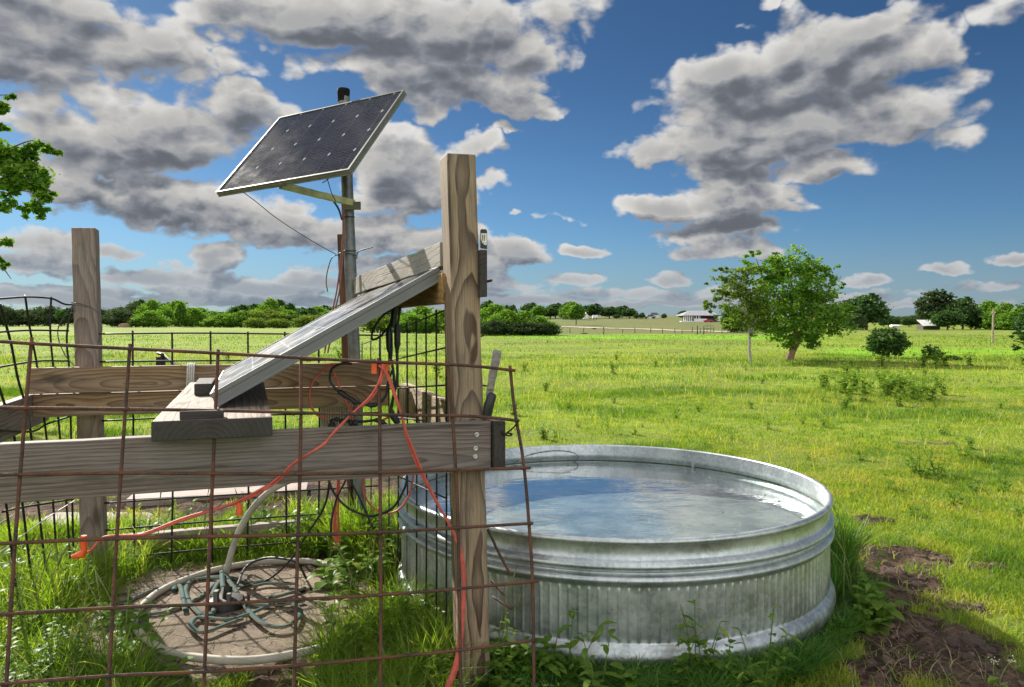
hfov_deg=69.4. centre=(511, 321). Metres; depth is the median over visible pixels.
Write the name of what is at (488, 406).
old tool
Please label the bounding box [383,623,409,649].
weed
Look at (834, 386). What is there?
weed
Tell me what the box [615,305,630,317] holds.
tree
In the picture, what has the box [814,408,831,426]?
weed
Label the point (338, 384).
red cable
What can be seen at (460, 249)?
timber post
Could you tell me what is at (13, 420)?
rail board
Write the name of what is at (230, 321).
tree
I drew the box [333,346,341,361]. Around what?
weed
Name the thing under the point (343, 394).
looped lead
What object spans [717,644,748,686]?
weed
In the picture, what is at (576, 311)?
hill tree
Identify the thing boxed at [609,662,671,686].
weed
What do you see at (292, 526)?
weed
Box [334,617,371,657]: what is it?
weed
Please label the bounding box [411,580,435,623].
weed
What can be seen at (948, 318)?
field tree
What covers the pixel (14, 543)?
panel
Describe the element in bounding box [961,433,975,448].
weed
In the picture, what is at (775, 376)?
pasture grass
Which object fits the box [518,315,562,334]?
tree
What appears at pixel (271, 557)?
pump lead
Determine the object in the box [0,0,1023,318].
sky
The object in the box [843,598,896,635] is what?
weed
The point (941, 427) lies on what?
weed
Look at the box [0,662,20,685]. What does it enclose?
weed
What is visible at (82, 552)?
red cable
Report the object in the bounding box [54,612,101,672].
weed
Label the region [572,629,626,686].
weed
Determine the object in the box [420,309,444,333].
tree
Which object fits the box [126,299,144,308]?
tree
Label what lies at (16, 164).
leafy tree
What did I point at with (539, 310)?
tree
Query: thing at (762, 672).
weed
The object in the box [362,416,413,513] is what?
cable
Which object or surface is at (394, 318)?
connector lead
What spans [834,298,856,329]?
field tree
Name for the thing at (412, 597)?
weed
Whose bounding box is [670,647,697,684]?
weed
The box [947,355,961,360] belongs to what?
shrub
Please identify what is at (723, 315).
tree
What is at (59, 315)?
tree
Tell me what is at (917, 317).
tree
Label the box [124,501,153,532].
weed
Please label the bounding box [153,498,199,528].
weed
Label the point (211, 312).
tree
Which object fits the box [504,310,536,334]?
tree
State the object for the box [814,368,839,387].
weed
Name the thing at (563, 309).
hill tree
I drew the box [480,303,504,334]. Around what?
tree
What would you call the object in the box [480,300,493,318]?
tree
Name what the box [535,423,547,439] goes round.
weed
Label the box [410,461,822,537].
water
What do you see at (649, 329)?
gravel road
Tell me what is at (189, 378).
rope scrap
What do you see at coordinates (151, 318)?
bush
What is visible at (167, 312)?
tree
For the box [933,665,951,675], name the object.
mud clod
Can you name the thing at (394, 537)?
weed
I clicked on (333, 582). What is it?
weed
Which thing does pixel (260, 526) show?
ground plank
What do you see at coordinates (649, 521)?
floating debris
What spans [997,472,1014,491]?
weed
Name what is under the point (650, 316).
parked car
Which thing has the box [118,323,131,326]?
hay mound
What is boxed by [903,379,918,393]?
weed
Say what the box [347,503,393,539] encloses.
weed
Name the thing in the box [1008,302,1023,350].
edge tree
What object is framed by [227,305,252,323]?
tree
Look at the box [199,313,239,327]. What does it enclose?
tree
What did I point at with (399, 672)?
tall grass
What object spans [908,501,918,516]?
weed
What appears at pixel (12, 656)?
weed
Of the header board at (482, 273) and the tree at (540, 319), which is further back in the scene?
the tree at (540, 319)
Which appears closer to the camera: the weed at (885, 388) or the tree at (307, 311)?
the weed at (885, 388)
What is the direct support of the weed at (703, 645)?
on the ground at (608, 328)
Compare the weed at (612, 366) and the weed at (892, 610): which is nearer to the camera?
the weed at (892, 610)
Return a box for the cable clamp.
[371,363,391,376]
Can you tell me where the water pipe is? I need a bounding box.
[224,483,290,574]
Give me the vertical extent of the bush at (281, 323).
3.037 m
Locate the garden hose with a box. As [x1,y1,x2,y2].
[116,569,306,633]
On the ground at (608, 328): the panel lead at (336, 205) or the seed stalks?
the seed stalks
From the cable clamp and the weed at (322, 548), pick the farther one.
the weed at (322, 548)
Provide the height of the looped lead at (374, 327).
0.164 m
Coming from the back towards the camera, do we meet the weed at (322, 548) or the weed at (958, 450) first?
the weed at (958, 450)
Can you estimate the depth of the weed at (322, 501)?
4.85 m
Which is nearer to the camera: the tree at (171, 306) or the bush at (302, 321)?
the bush at (302, 321)
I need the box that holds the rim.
[130,558,355,664]
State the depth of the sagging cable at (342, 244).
4.70 m
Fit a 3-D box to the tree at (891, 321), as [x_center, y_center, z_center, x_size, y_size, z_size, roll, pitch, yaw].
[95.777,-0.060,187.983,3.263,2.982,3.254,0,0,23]
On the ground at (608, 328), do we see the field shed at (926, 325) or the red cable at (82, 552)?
the field shed at (926, 325)
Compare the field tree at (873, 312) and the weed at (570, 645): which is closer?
the weed at (570, 645)
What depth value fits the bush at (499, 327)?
81.62 m
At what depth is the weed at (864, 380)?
15.32 m
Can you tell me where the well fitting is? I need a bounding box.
[209,586,244,613]
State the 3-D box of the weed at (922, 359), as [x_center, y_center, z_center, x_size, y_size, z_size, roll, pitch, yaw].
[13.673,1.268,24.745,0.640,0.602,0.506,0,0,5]
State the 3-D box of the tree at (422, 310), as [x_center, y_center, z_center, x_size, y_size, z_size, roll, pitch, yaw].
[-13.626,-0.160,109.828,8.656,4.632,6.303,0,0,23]
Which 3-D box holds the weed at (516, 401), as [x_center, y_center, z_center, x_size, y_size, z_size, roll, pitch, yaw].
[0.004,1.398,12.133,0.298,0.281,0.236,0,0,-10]
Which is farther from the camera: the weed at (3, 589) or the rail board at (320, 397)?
the rail board at (320, 397)
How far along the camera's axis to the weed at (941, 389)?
15.27 m
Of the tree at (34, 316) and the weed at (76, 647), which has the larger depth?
the tree at (34, 316)
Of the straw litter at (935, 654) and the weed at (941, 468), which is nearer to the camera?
the straw litter at (935, 654)
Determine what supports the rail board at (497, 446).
attached to the timber post at (460, 249)
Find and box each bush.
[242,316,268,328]
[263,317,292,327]
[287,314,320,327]
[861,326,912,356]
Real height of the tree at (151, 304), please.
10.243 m
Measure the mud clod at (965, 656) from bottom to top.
0.040 m
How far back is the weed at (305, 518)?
4.86 m
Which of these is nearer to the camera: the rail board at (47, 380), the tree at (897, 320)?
the rail board at (47, 380)
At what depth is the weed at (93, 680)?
2.94 m
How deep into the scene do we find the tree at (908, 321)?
181.92 m
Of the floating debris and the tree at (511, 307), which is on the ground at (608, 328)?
the tree at (511, 307)
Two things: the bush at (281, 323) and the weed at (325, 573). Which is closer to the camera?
the weed at (325, 573)
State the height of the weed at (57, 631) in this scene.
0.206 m
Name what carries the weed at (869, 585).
on the ground at (608, 328)
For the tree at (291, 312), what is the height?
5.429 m
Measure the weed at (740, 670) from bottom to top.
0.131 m
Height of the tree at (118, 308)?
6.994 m
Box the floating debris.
[439,463,791,522]
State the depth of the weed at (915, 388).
14.26 m
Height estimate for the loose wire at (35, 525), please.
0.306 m
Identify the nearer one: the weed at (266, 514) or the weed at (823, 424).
the weed at (266, 514)
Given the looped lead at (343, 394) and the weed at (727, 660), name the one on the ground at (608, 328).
the weed at (727, 660)
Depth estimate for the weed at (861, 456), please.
8.17 m
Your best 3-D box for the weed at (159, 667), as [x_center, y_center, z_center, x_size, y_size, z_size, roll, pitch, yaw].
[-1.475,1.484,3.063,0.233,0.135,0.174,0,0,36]
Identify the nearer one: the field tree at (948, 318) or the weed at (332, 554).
the weed at (332, 554)
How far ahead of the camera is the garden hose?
3.85 m
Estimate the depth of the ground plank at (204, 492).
5.74 m
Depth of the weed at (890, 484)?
6.69 m
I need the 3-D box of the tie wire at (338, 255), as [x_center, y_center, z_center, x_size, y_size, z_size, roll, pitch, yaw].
[-1.038,-0.333,4.729,0.298,0.289,0.058,0,0,-6]
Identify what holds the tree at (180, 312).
on the ground at (608, 328)
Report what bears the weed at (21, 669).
on the ground at (608, 328)
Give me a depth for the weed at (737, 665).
3.09 m
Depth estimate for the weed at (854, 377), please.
17.28 m
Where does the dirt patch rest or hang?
on the ground at (608, 328)
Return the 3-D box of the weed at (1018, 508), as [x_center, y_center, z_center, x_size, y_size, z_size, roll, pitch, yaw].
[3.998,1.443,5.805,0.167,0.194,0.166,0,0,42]
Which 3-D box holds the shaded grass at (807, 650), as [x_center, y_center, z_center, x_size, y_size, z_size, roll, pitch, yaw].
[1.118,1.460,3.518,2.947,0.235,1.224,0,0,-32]
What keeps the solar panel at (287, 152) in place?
attached to the steel pole at (343, 94)
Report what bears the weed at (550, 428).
on the ground at (608, 328)
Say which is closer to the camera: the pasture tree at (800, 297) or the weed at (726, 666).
the weed at (726, 666)
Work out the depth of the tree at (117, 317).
192.50 m
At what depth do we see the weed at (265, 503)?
4.92 m
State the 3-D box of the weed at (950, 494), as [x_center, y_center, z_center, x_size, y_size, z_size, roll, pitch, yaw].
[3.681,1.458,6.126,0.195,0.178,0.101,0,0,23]
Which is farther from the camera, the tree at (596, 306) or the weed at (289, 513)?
the tree at (596, 306)
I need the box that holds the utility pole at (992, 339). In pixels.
[991,309,993,342]
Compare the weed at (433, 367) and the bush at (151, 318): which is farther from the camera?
the bush at (151, 318)
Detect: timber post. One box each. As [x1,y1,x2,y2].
[71,228,108,577]
[440,153,490,686]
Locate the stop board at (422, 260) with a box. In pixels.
[354,242,442,294]
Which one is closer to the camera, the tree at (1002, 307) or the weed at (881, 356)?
the weed at (881, 356)
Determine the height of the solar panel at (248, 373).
0.563 m
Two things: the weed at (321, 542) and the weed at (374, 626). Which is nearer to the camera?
the weed at (374, 626)
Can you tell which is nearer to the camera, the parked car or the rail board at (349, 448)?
the rail board at (349, 448)
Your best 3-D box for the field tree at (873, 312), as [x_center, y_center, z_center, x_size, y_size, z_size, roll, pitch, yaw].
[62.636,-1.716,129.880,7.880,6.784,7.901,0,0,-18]
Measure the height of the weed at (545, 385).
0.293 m
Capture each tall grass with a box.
[0,482,397,560]
[0,505,328,561]
[0,514,223,686]
[124,550,317,658]
[225,482,546,686]
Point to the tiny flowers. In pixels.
(766, 411)
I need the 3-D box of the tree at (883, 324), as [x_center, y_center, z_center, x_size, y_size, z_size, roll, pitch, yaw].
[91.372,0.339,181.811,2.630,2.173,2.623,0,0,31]
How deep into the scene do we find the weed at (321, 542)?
4.65 m
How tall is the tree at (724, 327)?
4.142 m
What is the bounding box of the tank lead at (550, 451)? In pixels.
[515,451,577,462]
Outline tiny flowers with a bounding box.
[22,363,1021,509]
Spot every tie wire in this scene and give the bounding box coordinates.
[57,302,102,366]
[244,193,339,255]
[326,247,372,291]
[501,422,517,436]
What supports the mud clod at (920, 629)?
on the ground at (608, 328)
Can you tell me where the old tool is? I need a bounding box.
[483,350,501,415]
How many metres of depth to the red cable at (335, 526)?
4.30 m
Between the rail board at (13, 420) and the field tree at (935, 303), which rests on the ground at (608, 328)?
the field tree at (935, 303)
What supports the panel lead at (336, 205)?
attached to the steel pole at (343, 94)
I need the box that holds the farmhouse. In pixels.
[676,311,716,321]
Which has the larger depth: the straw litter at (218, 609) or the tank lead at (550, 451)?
the tank lead at (550, 451)
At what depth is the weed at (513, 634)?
3.08 m
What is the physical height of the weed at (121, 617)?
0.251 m
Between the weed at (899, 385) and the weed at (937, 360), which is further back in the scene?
the weed at (937, 360)
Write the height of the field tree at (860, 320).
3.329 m
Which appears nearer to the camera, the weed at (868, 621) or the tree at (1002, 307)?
the weed at (868, 621)
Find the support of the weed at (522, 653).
on the ground at (608, 328)
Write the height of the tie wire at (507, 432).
0.061 m
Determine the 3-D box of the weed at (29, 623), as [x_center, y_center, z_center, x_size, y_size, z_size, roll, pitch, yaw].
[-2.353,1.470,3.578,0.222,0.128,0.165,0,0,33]
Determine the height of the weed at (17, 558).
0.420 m
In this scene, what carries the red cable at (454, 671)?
hanging from the cable clamp
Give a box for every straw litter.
[15,554,396,686]
[799,536,1023,686]
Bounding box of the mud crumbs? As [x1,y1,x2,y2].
[845,545,1023,686]
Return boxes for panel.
[0,295,74,601]
[0,338,538,686]
[99,330,381,567]
[210,267,440,406]
[216,90,406,209]
[361,279,512,645]
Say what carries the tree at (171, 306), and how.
on the ground at (608, 328)
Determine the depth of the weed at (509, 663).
3.02 m
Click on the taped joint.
(351, 422)
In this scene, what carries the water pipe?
on the dirt patch
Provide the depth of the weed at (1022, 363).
25.19 m
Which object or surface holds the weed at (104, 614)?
on the ground at (608, 328)
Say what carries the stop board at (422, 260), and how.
attached to the timber post at (460, 249)
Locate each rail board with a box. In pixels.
[0,394,48,441]
[0,420,490,503]
[29,362,387,393]
[33,385,387,417]
[399,383,504,466]
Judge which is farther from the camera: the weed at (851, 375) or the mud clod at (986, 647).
the weed at (851, 375)
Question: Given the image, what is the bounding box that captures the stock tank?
[397,444,835,673]
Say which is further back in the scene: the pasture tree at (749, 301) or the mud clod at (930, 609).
the pasture tree at (749, 301)
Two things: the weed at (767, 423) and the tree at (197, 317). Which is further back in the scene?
the tree at (197, 317)
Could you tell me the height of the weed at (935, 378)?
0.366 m
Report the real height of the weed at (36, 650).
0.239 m
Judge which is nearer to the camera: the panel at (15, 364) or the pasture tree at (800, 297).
the panel at (15, 364)
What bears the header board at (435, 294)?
attached to the timber post at (460, 249)
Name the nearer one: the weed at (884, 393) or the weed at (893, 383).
the weed at (884, 393)
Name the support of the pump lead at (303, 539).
on the dirt patch
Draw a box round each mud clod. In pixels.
[864,658,877,666]
[887,567,898,572]
[892,654,908,662]
[902,612,914,619]
[907,580,925,587]
[912,627,931,633]
[926,605,938,612]
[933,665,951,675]
[942,637,962,646]
[959,632,985,646]
[960,652,974,661]
[977,643,996,653]
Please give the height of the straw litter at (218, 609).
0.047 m
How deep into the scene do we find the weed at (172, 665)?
3.09 m
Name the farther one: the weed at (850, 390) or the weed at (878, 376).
the weed at (878, 376)
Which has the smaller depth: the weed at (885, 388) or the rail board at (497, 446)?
the rail board at (497, 446)
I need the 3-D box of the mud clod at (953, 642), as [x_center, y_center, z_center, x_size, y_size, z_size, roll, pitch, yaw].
[2.114,1.548,3.548,0.105,0.070,0.068,0,0,-25]
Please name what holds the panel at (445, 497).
on the ground at (608, 328)
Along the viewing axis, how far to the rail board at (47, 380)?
4.25 m
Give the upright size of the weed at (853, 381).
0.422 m
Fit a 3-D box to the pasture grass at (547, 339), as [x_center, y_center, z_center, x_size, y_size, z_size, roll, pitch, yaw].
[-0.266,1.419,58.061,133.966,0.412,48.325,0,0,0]
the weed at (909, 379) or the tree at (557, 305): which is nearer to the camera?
the weed at (909, 379)
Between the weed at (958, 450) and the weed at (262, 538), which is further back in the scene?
the weed at (958, 450)
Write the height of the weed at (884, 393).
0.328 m
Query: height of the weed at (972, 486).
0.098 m
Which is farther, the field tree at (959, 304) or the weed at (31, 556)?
the field tree at (959, 304)
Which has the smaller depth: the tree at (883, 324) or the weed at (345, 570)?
the weed at (345, 570)
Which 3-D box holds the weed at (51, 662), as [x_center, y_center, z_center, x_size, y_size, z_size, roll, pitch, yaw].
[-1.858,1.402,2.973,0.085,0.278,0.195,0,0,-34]
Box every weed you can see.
[0,529,47,578]
[0,583,33,627]
[0,617,20,676]
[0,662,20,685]
[0,666,21,686]
[5,547,39,576]
[12,643,54,686]
[12,664,64,686]
[13,614,45,643]
[18,544,51,571]
[24,654,67,686]
[25,638,54,678]
[38,606,90,649]
[38,633,59,685]
[42,622,82,651]
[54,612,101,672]
[56,632,85,659]
[59,548,98,601]
[61,635,89,673]
[67,645,91,684]
[72,670,114,686]
[90,602,141,627]
[104,589,148,638]
[113,622,164,672]
[114,600,179,647]
[122,547,141,575]
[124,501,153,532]
[129,654,175,686]
[139,655,194,686]
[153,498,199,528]
[229,491,272,524]
[252,500,278,521]
[256,529,280,552]
[269,511,308,541]
[283,516,304,540]
[290,522,304,553]
[293,499,328,529]
[307,558,342,590]
[310,536,328,556]
[311,617,354,649]
[313,626,362,676]
[314,486,329,524]
[314,575,351,612]
[315,537,329,552]
[321,542,373,594]
[325,545,336,558]
[331,524,367,565]
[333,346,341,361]
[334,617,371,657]
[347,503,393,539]
[352,534,401,586]
[365,613,378,646]
[366,589,414,616]
[370,518,401,566]
[375,588,424,652]
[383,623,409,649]
[409,653,448,684]
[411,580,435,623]
[421,591,453,638]
[427,360,441,376]
[474,635,515,686]
[488,636,531,678]
[488,662,521,686]
[489,628,530,667]
[490,612,524,674]
[504,397,519,415]
[506,649,538,677]
[520,361,528,370]
[522,608,617,684]
[523,630,566,676]
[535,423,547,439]
[540,424,553,439]
[542,379,552,390]
[551,427,562,437]
[562,654,595,686]
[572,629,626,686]
[609,359,624,372]
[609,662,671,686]
[628,665,649,681]
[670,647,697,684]
[673,599,729,676]
[673,637,721,678]
[715,639,741,674]
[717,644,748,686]
[724,668,760,683]
[729,661,763,683]
[731,606,802,686]
[747,669,768,685]
[764,417,770,429]
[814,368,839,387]
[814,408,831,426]
[827,371,853,393]
[833,380,836,397]
[839,361,849,375]
[839,371,857,386]
[839,382,861,400]
[839,394,852,407]
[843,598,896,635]
[846,371,863,386]
[846,373,865,389]
[849,550,895,606]
[851,585,910,621]
[853,594,886,635]
[854,446,867,460]
[857,373,882,393]
[858,387,871,400]
[872,351,886,366]
[873,368,889,386]
[878,381,892,395]
[879,385,887,400]
[880,372,902,394]
[880,373,897,392]
[881,469,895,489]
[883,369,908,393]
[891,391,904,406]
[895,444,940,478]
[901,374,916,388]
[902,449,922,473]
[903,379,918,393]
[904,379,931,399]
[908,350,929,367]
[908,380,925,402]
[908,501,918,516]
[913,377,930,397]
[914,386,924,402]
[917,379,941,400]
[918,443,951,475]
[920,366,929,375]
[930,349,942,363]
[930,416,951,434]
[932,372,950,385]
[932,377,950,395]
[937,351,950,366]
[945,486,967,506]
[955,437,980,458]
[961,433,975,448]
[962,352,973,365]
[964,480,977,491]
[965,447,980,462]
[987,655,1015,686]
[995,454,1009,461]
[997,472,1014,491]
[1010,497,1023,515]
[1017,352,1023,364]
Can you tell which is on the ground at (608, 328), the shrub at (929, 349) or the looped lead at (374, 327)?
the shrub at (929, 349)
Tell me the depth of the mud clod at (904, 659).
3.35 m
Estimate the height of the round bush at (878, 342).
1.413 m
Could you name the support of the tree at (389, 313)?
on the ground at (608, 328)
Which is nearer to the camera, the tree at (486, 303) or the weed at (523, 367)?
the weed at (523, 367)
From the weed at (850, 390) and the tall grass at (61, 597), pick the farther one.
the weed at (850, 390)
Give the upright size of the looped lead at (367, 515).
0.256 m
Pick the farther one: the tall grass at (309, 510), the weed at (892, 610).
the tall grass at (309, 510)
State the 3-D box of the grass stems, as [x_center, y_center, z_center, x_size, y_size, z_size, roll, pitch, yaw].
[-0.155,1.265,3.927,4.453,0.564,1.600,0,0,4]
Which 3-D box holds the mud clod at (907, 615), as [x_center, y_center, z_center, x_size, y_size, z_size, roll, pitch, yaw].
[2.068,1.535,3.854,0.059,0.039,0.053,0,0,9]
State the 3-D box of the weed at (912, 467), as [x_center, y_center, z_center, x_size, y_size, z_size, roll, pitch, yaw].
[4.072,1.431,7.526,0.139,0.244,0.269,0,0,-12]
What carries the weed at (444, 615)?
on the ground at (608, 328)
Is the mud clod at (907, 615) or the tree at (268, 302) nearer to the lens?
the mud clod at (907, 615)
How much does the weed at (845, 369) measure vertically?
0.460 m
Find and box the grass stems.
[7,489,871,671]
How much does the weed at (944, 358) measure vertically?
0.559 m
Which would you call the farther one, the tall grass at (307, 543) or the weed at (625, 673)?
the tall grass at (307, 543)
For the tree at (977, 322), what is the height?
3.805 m
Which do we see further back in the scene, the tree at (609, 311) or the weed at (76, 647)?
the tree at (609, 311)
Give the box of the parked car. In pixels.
[645,314,655,318]
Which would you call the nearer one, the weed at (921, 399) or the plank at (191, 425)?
the plank at (191, 425)
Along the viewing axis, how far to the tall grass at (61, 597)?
3.60 m
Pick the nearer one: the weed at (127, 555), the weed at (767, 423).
the weed at (127, 555)
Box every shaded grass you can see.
[449,556,908,686]
[453,656,611,686]
[830,501,886,596]
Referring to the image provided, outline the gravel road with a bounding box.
[561,326,759,332]
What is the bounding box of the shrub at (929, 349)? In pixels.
[921,344,946,359]
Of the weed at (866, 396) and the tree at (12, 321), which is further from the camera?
the tree at (12, 321)
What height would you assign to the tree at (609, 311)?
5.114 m
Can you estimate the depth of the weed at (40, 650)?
3.09 m
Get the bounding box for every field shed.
[890,324,899,328]
[916,320,938,329]
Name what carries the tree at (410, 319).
on the ground at (608, 328)
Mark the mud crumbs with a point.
(980, 606)
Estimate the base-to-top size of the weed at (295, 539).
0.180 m
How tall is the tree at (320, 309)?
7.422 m
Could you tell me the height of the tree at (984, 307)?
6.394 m
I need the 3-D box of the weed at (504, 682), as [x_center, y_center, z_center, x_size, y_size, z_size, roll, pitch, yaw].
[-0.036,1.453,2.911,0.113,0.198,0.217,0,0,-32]
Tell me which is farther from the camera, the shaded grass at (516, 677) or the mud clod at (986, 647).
the mud clod at (986, 647)
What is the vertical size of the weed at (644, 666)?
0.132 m
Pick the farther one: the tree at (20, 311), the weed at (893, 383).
the tree at (20, 311)
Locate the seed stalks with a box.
[0,350,1023,540]
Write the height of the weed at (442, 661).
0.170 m
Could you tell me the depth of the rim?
3.27 m
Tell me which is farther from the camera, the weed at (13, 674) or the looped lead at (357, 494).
the looped lead at (357, 494)
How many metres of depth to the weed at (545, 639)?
3.09 m
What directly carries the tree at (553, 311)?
on the ground at (608, 328)
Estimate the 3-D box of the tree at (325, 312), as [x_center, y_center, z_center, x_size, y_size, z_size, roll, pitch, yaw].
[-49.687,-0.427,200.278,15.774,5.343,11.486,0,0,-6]
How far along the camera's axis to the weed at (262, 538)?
4.69 m
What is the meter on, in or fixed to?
on the header board at (482, 273)
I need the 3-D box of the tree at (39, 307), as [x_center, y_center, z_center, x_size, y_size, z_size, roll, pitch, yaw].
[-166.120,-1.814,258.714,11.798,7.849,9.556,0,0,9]
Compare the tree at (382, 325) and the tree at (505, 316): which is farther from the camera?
the tree at (382, 325)
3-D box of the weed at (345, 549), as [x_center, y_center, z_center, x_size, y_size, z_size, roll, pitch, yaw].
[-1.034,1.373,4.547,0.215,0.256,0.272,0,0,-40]
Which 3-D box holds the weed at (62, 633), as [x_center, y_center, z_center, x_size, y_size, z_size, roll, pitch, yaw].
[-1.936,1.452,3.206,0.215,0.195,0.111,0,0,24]
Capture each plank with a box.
[33,512,169,529]
[79,518,324,551]
[126,482,307,507]
[151,378,271,441]
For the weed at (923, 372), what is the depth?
20.97 m
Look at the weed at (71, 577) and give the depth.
3.85 m
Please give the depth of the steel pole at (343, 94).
4.73 m
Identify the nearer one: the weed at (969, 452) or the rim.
the rim
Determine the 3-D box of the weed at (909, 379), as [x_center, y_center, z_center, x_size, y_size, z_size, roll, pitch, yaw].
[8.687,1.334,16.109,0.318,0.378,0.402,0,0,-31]
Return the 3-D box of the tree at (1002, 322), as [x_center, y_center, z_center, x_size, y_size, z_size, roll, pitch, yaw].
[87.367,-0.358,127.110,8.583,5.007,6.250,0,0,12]
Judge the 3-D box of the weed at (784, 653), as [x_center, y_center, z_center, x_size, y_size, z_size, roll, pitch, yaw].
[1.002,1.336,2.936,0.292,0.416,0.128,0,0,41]
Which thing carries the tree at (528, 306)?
on the ground at (608, 328)
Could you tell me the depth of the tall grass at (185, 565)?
4.45 m
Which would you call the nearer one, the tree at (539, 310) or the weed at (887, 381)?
the weed at (887, 381)
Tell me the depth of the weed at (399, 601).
3.58 m
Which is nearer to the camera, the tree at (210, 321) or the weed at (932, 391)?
the weed at (932, 391)
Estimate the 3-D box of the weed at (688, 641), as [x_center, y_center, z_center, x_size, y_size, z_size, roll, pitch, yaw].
[0.783,1.344,3.064,0.282,0.402,0.123,0,0,-19]
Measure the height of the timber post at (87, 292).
2.181 m
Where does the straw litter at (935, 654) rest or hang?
on the ground at (608, 328)
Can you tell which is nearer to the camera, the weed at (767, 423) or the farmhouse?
the weed at (767, 423)
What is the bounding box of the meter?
[480,229,486,248]
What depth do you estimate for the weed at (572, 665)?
3.04 m
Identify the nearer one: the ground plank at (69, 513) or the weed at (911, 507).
the ground plank at (69, 513)
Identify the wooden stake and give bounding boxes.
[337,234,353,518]
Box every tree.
[0,93,64,278]
[0,304,24,325]
[0,306,21,325]
[13,308,39,325]
[21,305,72,325]
[24,305,53,325]
[53,308,73,325]
[101,308,135,326]
[103,306,135,325]
[120,302,139,311]
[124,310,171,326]
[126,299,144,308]
[131,299,162,325]
[154,300,202,326]
[157,308,174,325]
[170,307,212,326]
[173,301,187,326]
[191,310,224,325]
[197,307,208,312]
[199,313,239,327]
[215,310,263,327]
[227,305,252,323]
[234,307,297,327]
[244,304,258,310]
[252,298,285,316]
[270,299,285,312]
[279,303,297,310]
[279,310,301,326]
[289,307,321,320]
[311,306,326,313]
[312,310,331,315]
[359,314,390,332]
[377,309,406,323]
[385,313,434,333]
[397,306,440,331]
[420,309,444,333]
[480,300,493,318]
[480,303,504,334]
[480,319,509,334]
[481,309,522,334]
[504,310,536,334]
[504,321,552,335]
[506,304,519,313]
[518,302,536,316]
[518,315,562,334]
[529,305,548,315]
[535,323,562,334]
[543,306,559,318]
[546,303,561,317]
[557,301,585,319]
[566,303,588,324]
[586,303,602,315]
[599,306,620,318]
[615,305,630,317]
[619,308,638,318]
[702,265,778,361]
[719,306,739,329]
[719,307,760,332]
[739,244,860,359]
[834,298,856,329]
[840,293,893,329]
[844,313,868,329]
[879,319,888,326]
[887,316,895,326]
[893,316,901,324]
[899,316,917,326]
[912,314,926,325]
[913,288,963,328]
[926,309,967,329]
[940,296,981,328]
[964,300,999,328]
[964,310,987,328]
[980,302,1014,329]
[994,305,1023,329]
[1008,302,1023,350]
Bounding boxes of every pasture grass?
[0,334,1023,355]
[0,351,1023,387]
[0,383,1023,447]
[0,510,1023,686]
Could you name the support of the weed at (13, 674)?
on the ground at (608, 328)
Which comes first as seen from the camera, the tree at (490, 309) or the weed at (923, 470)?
the weed at (923, 470)
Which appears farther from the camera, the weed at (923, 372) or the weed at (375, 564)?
the weed at (923, 372)
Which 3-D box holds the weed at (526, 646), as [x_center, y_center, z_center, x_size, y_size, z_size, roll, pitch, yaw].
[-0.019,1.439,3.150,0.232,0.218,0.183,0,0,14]
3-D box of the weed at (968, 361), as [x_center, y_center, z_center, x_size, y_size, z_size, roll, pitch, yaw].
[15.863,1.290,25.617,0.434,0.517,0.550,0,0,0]
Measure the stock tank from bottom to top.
0.644 m
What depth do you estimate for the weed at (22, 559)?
4.30 m
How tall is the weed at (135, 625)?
0.251 m
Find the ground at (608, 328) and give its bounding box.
[0,316,1023,686]
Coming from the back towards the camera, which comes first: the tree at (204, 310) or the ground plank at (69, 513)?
the tree at (204, 310)
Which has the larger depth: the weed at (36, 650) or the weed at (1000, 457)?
the weed at (1000, 457)
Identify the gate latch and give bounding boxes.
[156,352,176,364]
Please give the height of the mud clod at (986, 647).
0.042 m
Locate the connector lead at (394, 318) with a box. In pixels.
[385,306,401,423]
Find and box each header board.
[398,273,445,307]
[440,250,486,296]
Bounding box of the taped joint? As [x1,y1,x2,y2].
[330,417,386,425]
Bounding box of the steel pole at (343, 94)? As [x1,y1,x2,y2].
[337,87,366,522]
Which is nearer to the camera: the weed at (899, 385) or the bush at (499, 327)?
the weed at (899, 385)
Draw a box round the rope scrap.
[186,363,194,386]
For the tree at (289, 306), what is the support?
on the ground at (608, 328)
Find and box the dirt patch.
[36,564,392,686]
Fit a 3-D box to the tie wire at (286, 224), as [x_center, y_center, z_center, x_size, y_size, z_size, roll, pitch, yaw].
[-1.345,-0.593,4.536,0.625,0.343,0.054,0,0,-37]
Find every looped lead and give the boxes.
[328,475,407,516]
[329,362,393,407]
[330,479,374,537]
[370,306,401,340]
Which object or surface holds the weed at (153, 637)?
on the ground at (608, 328)
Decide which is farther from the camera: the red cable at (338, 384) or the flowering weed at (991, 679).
the red cable at (338, 384)
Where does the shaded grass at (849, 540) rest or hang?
on the ground at (608, 328)
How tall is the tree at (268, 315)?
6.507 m
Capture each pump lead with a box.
[236,556,306,585]
[240,481,330,588]
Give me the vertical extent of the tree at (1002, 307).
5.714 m
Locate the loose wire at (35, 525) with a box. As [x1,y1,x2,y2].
[0,499,76,552]
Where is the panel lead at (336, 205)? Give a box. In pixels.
[333,202,341,219]
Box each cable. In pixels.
[71,364,384,558]
[308,363,353,420]
[324,204,344,352]
[333,480,339,545]
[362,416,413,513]
[378,365,465,686]
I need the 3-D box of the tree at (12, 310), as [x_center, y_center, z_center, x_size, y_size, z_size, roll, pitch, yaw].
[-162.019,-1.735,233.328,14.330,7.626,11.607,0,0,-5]
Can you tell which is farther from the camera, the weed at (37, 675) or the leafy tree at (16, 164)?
the leafy tree at (16, 164)
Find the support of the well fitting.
on the dirt patch
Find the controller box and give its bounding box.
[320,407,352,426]

